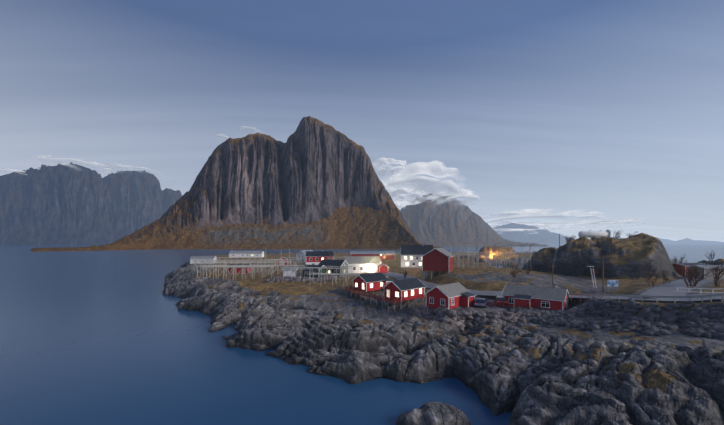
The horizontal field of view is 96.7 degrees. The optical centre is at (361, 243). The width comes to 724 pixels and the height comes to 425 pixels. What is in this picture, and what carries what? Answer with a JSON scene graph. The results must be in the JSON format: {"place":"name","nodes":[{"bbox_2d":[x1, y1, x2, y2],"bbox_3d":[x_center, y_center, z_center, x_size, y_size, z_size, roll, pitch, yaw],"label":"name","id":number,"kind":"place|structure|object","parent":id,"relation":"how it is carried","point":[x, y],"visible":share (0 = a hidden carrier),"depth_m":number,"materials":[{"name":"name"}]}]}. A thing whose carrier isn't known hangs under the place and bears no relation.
{"place":"outdoors","nodes":[
{"label":"outdoors","id":0,"kind":"place"},
{"bbox_2d":[0,168,27,175],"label":"cloud","id":1,"kind":"structure","parent":0,"point":[13,170],"depth_m":2813.57,"materials":[{"name":"white"}]},
{"bbox_2d":[25,155,108,172],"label":"cloud","id":2,"kind":"structure","parent":0,"point":[45,157],"depth_m":2705.12,"materials":[{"name":"white"}]},
{"bbox_2d":[0,162,181,244],"bbox_3d":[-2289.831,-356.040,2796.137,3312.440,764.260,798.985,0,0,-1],"label":"mountain","id":3,"kind":"structure","parent":0,"point":[59,204],"depth_m":2589.30,"materials":[{"name":"grey stone"}]},
{"bbox_2d":[97,163,163,178],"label":"cloud","id":4,"kind":"structure","parent":0,"point":[120,165],"depth_m":2665.72,"materials":[{"name":"white"}]},
{"bbox_2d":[31,116,441,251],"bbox_3d":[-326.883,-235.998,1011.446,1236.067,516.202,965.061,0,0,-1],"label":"mountain","id":5,"kind":"structure","parent":0,"point":[312,183],"depth_m":1004.13,"materials":[{"name":"grey stone"}]},
{"bbox_2d":[239,126,258,134],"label":"cloud","id":6,"kind":"structure","parent":0,"point":[247,128],"depth_m":1175.22,"materials":[{"name":"white"}]},
{"bbox_2d":[0,243,723,424],"bbox_3d":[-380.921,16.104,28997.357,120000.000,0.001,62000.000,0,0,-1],"label":"sea","id":7,"kind":"structure","parent":0,"point":[109,337],"depth_m":42.67,"materials":[{"name":"blue liquid"}]},
{"bbox_2d":[0,0,723,241],"label":"sky","id":8,"kind":"structure","parent":0,"point":[615,108],"materials":[{"name":"blue"}]},
{"bbox_2d":[372,157,408,191],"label":"cloud","id":9,"kind":"structure","parent":0,"point":[380,163],"depth_m":1496.28,"materials":[{"name":"white"}]},
{"bbox_2d":[388,187,425,205],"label":"cloud","id":10,"kind":"structure","parent":0,"point":[401,193],"depth_m":1490.65,"materials":[{"name":"white"}]},
{"bbox_2d":[381,161,467,207],"bbox_3d":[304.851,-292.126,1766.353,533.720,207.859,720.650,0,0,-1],"label":"cloud","id":11,"kind":"structure","parent":0,"point":[437,169],"depth_m":1483.86,"materials":[{"name":"white"}]},
{"bbox_2d":[162,233,723,424],"bbox_3d":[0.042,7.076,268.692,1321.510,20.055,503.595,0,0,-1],"label":"rocky shore","id":12,"kind":"structure","parent":0,"point":[529,373],"depth_m":43.37,"materials":[{"name":"grey stone"}]},
{"bbox_2d":[190,256,217,266],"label":"building","id":13,"kind":"structure","parent":12,"relation":"on","point":[192,258],"depth_m":162.40,"materials":[{"name":"paint"}]},
{"bbox_2d":[196,257,261,265],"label":"fish rack","id":14,"kind":"object","parent":12,"relation":"on","point":[241,257],"visible":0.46,"depth_m":167.90,"materials":[{"name":"grey wood"}]},
{"bbox_2d":[201,266,273,278],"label":"fish rack","id":15,"kind":"object","parent":12,"relation":"on","point":[235,270],"visible":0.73,"depth_m":109.45,"materials":[{"name":"grey wood"}]},
{"bbox_2d":[193,259,283,271],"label":"fish rack","id":16,"kind":"object","parent":12,"relation":"on","point":[226,260],"visible":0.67,"depth_m":137.59,"materials":[{"name":"grey wood"}]},
{"bbox_2d":[229,264,250,273],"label":"red shed racks","id":17,"kind":"object","parent":12,"relation":"on","point":[238,269],"visible":0.44,"depth_m":129.59,"materials":[{"name":"paint"}]},
{"bbox_2d":[194,262,295,273],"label":"fish rack","id":18,"kind":"object","parent":12,"relation":"on","point":[243,264],"visible":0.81,"depth_m":127.25,"materials":[{"name":"grey wood"}]},
{"bbox_2d":[229,251,263,257],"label":"building","id":19,"kind":"structure","parent":12,"relation":"on","point":[246,253],"depth_m":274.16,"materials":[{"name":"paint"}]},
{"bbox_2d":[197,265,295,277],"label":"fish rack","id":20,"kind":"object","parent":12,"relation":"on","point":[240,270],"visible":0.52,"depth_m":117.44,"materials":[{"name":"grey wood"}]},
{"bbox_2d":[204,261,290,269],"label":"fish rack","id":21,"kind":"object","parent":12,"relation":"on","point":[241,261],"visible":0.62,"depth_m":150.01,"materials":[{"name":"grey wood"}]},
{"bbox_2d":[278,257,291,264],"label":"red garage","id":22,"kind":"structure","parent":12,"relation":"on","point":[285,261],"depth_m":168.21,"materials":[{"name":"paint"}]},
{"bbox_2d":[267,259,305,264],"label":"fish rack","id":23,"kind":"object","parent":12,"relation":"on","point":[285,259],"visible":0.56,"depth_m":163.90,"materials":[{"name":"grey wood"}]},
{"bbox_2d":[282,268,297,276],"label":"white shed","id":24,"kind":"object","parent":12,"relation":"on","point":[290,270],"visible":0.62,"depth_m":109.16,"materials":[{"name":"paint"}]},
{"bbox_2d":[264,275,337,282],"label":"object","id":25,"kind":"object","parent":12,"relation":"on","point":[296,279],"visible":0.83,"depth_m":101.65,"materials":[{"name":"grey stone"}]},
{"bbox_2d":[301,265,326,277],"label":"house","id":26,"kind":"structure","parent":25,"relation":"on","point":[305,271],"depth_m":108.19,"materials":[{"name":"grey wood"}]},
{"bbox_2d":[296,250,312,262],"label":"white house","id":27,"kind":"structure","parent":12,"relation":"on","point":[300,253],"depth_m":194.07,"materials":[{"name":"paint"}]},
{"bbox_2d":[281,267,348,282],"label":"fish rack","id":28,"kind":"object","parent":12,"relation":"on","point":[327,268],"visible":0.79,"depth_m":101.44,"materials":[{"name":"grey wood"}]},
{"bbox_2d":[305,250,333,264],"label":"house","id":29,"kind":"structure","parent":12,"relation":"on","point":[314,257],"depth_m":150.17,"materials":[{"name":"paint"}]},
{"bbox_2d":[294,265,352,276],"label":"fish rack","id":30,"kind":"object","parent":12,"relation":"on","point":[325,266],"visible":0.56,"depth_m":108.64,"materials":[{"name":"grey wood"}]},
{"bbox_2d":[318,257,348,276],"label":"green house","id":31,"kind":"structure","parent":12,"relation":"on","point":[327,262],"depth_m":111.88,"materials":[{"name":"paint"}]},
{"bbox_2d":[309,273,359,287],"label":"fish rack","id":32,"kind":"object","parent":12,"relation":"on","point":[332,274],"visible":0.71,"depth_m":91.63,"materials":[{"name":"grey wood"}]},
{"bbox_2d":[343,256,381,273],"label":"house","id":33,"kind":"structure","parent":12,"relation":"on","point":[366,264],"depth_m":119.84,"materials":[{"name":"paint"}]},
{"bbox_2d":[352,273,391,293],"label":"cabin","id":34,"kind":"object","parent":12,"relation":"on","point":[370,282],"visible":0.79,"depth_m":82.44,"materials":[{"name":"red paint"}]},
{"bbox_2d":[350,251,394,259],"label":"building","id":35,"kind":"structure","parent":12,"relation":"on","point":[376,253],"depth_m":213.91,"materials":[{"name":"paint"}]},
{"bbox_2d":[345,286,403,311],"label":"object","id":36,"kind":"object","parent":12,"relation":"on","point":[368,294],"visible":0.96,"depth_m":71.87,"materials":[{"name":"brown wood"}]},
{"bbox_2d":[378,263,388,272],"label":"red shed","id":37,"kind":"structure","parent":12,"relation":"on","point":[381,268],"depth_m":119.26,"materials":[{"name":"paint"}]},
{"bbox_2d":[382,278,425,308],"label":"cabin","id":38,"kind":"object","parent":12,"relation":"on","point":[410,289],"visible":0.85,"depth_m":68.96,"materials":[{"name":"red paint"}]},
{"bbox_2d":[400,243,433,267],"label":"house","id":39,"kind":"structure","parent":12,"relation":"on","point":[411,255],"depth_m":137.60,"materials":[{"name":"paint"}]},
{"bbox_2d":[421,248,454,279],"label":"red barn","id":40,"kind":"structure","parent":12,"relation":"on","point":[433,259],"depth_m":94.22,"materials":[{"name":"paint"}]},
{"bbox_2d":[452,254,508,269],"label":"rack","id":41,"kind":"object","parent":12,"relation":"on","point":[463,265],"visible":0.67,"depth_m":99.46,"materials":[{"name":"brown wood"}]},
{"bbox_2d":[475,298,486,307],"bbox_3d":[22.515,11.140,60.763,1.820,1.509,4.320,0,0,27],"label":"blue car","id":42,"kind":"object","parent":12,"relation":"on","point":[480,301],"visible":0.9,"depth_m":59.24,"materials":[{"name":"blue paint"}]},
{"bbox_2d":[450,252,530,269],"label":"rack","id":43,"kind":"object","parent":12,"relation":"on","point":[519,253],"visible":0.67,"depth_m":109.55,"materials":[{"name":"brown wood"}]},
{"bbox_2d":[451,245,534,269],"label":"rack","id":44,"kind":"object","parent":12,"relation":"on","point":[476,249],"visible":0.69,"depth_m":122.38,"materials":[{"name":"brown wood"}]},
{"bbox_2d":[494,296,507,305],"bbox_3d":[26.798,11.050,62.219,1.835,1.677,4.420,0,0,14],"label":"red car","id":45,"kind":"object","parent":12,"relation":"on","point":[499,299],"visible":0.85,"depth_m":60.35,"materials":[{"name":"red paint"}]},
{"bbox_2d":[474,301,528,308],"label":"retaining wall","id":46,"kind":"structure","parent":12,"relation":"on","point":[500,306],"depth_m":58.40,"materials":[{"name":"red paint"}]},
{"bbox_2d":[421,296,604,335],"bbox_3d":[27.123,12.463,56.929,32.424,7.048,12.019,0,0,6],"label":"parking wall boulder","id":47,"kind":"object","parent":12,"relation":"on","point":[444,313],"visible":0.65,"depth_m":53.86,"materials":[{"name":"grey stone"}]},
{"bbox_2d":[424,282,475,312],"bbox_3d":[16.985,10.901,61.490,7.880,6.001,7.006,0,0,-44],"label":"cabin","id":48,"kind":"object","parent":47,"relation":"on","point":[453,295],"visible":0.92,"depth_m":59.99,"materials":[{"name":"red paint"}]},
{"bbox_2d":[509,267,521,277],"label":"birch bush","id":49,"kind":"object","parent":12,"relation":"on","point":[515,273],"visible":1,"depth_m":83.34,"materials":[{"name":"brown plant"}]},
{"bbox_2d":[587,266,596,287],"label":"knoll ladder","id":50,"kind":"object","parent":12,"relation":"on","point":[592,274],"visible":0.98,"depth_m":71.55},
{"bbox_2d":[578,229,610,239],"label":"oil tank","id":51,"kind":"object","parent":12,"relation":"on","point":[593,234],"visible":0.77,"depth_m":108.07,"materials":[{"name":"metal"}]},
{"bbox_2d":[591,267,601,279],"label":"birch bush","id":52,"kind":"object","parent":12,"relation":"on","point":[596,272],"visible":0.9,"depth_m":82.83,"materials":[{"name":"brown plant"}]},
{"bbox_2d":[599,256,606,291],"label":"utility pole","id":53,"kind":"object","parent":12,"relation":"on","point":[602,257],"depth_m":66.48,"materials":[{"name":"brown wood"}]},
{"bbox_2d":[607,280,618,290],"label":"info sign","id":54,"kind":"object","parent":12,"relation":"on","point":[612,283],"visible":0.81,"depth_m":66.73,"materials":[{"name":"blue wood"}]},
{"bbox_2d":[506,298,723,339],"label":"rocky ground","id":55,"kind":"structure","parent":12,"relation":"on","point":[705,320],"depth_m":42.54,"materials":[{"name":"grey stone"}]},
{"bbox_2d":[501,284,569,309],"bbox_3d":[31.642,9.732,59.148,10.280,4.744,6.605,0,0,41],"label":"cabin","id":56,"kind":"object","parent":55,"relation":"on","point":[553,298],"visible":0.96,"depth_m":57.56,"materials":[{"name":"red paint"}]},
{"bbox_2d":[569,293,723,307],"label":"guardrail","id":57,"kind":"object","parent":55,"relation":"on","point":[674,297],"visible":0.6,"depth_m":45.59,"materials":[{"name":"grey metal"}]},
{"bbox_2d":[643,270,659,285],"bbox_3d":[58.796,7.110,65.536,2.661,3.704,3.861,0,0,19],"label":"birch bush","id":58,"kind":"object","parent":12,"relation":"on","point":[658,277],"visible":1,"depth_m":64.77,"materials":[{"name":"brown plant"}]},
{"bbox_2d":[686,265,723,279],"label":"grey shed","id":59,"kind":"structure","parent":12,"relation":"on","point":[706,270],"depth_m":77.08,"materials":[{"name":"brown wood"}]},
{"bbox_2d":[705,250,715,260],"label":"bare tree","id":60,"kind":"object","parent":12,"relation":"on","point":[711,255],"visible":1,"depth_m":97.39,"materials":[{"name":"brown plant"}]},
{"bbox_2d":[709,262,723,286],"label":"birch bush","id":61,"kind":"object","parent":12,"relation":"on","point":[716,274],"visible":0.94,"depth_m":64.69,"materials":[{"name":"brown plant"}]},
{"bbox_2d":[423,189,478,207],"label":"cloud","id":62,"kind":"structure","parent":0,"point":[434,196],"depth_m":1586.21,"materials":[{"name":"white"}]},
{"bbox_2d":[400,193,547,246],"bbox_3d":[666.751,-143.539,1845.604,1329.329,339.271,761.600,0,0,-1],"label":"mountain","id":63,"kind":"structure","parent":0,"point":[444,224],"depth_m":1623.89,"materials":[{"name":"grey stone"}]},
{"bbox_2d":[493,228,546,233],"bbox_3d":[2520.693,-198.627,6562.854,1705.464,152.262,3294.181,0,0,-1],"label":"cloud","id":64,"kind":"structure","parent":0,"point":[506,230],"depth_m":5064.44,"materials":[{"name":"white"}]},
{"bbox_2d":[492,223,574,243],"bbox_3d":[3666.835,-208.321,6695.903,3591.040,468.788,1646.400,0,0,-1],"label":"ridge","id":65,"kind":"structure","parent":0,"point":[542,236],"depth_m":6242.03,"materials":[{"name":"grey stone"}]},
{"bbox_2d":[481,208,603,230],"bbox_3d":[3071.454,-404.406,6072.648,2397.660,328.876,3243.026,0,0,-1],"label":"cloud","id":66,"kind":"structure","parent":0,"point":[508,215],"depth_m":4917.94,"materials":[{"name":"white"}]},
{"bbox_2d":[383,272,723,300],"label":"road","id":67,"kind":"structure","parent":0,"point":[432,285],"depth_m":58.35,"materials":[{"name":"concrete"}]},
{"bbox_2d":[531,219,646,230],"bbox_3d":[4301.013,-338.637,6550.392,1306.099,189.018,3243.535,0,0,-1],"label":"cloud","id":68,"kind":"structure","parent":0,"point":[599,222],"depth_m":6062.19,"materials":[{"name":"white"}]},
{"bbox_2d":[613,236,723,242],"bbox_3d":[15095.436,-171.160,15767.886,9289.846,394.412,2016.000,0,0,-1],"label":"ridge","id":69,"kind":"structure","parent":0,"point":[686,240],"depth_m":15382.50,"materials":[{"name":"grey stone"}]},
{"bbox_2d":[640,275,715,298],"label":"harbour road","id":70,"kind":"structure","parent":0,"point":[669,289],"depth_m":60.17,"materials":[{"name":"grey asphalt"}]},
{"bbox_2d":[659,267,680,283],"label":"birch bush","id":71,"kind":"object","parent":70,"relation":"on","point":[664,274],"visible":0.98,"depth_m":67.57,"materials":[{"name":"brown plant"}]},
{"bbox_2d":[672,263,708,274],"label":"orange shed","id":72,"kind":"structure","parent":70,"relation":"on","point":[676,265],"depth_m":87.67,"materials":[{"name":"paint"}]},
{"bbox_2d":[678,263,707,287],"bbox_3d":[62.747,5.984,61.027,4.324,5.969,2.846,0,0,35],"label":"birch bush","id":73,"kind":"object","parent":70,"relation":"on","point":[690,276],"visible":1,"depth_m":60.97,"materials":[{"name":"brown plant"}]},
{"bbox_2d":[682,264,715,286],"bbox_3d":[65.695,6.408,62.973,5.173,5.190,3.825,0,0,-1],"label":"birch bush","id":74,"kind":"object","parent":70,"relation":"on","point":[694,276],"visible":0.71,"depth_m":63.03,"materials":[{"name":"brown plant"}]},
{"bbox_2d":[677,287,723,293],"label":"white fence","id":75,"kind":"object","parent":70,"relation":"on","point":[688,291],"visible":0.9,"depth_m":55.61,"materials":[{"name":"white wood"}]}
]}

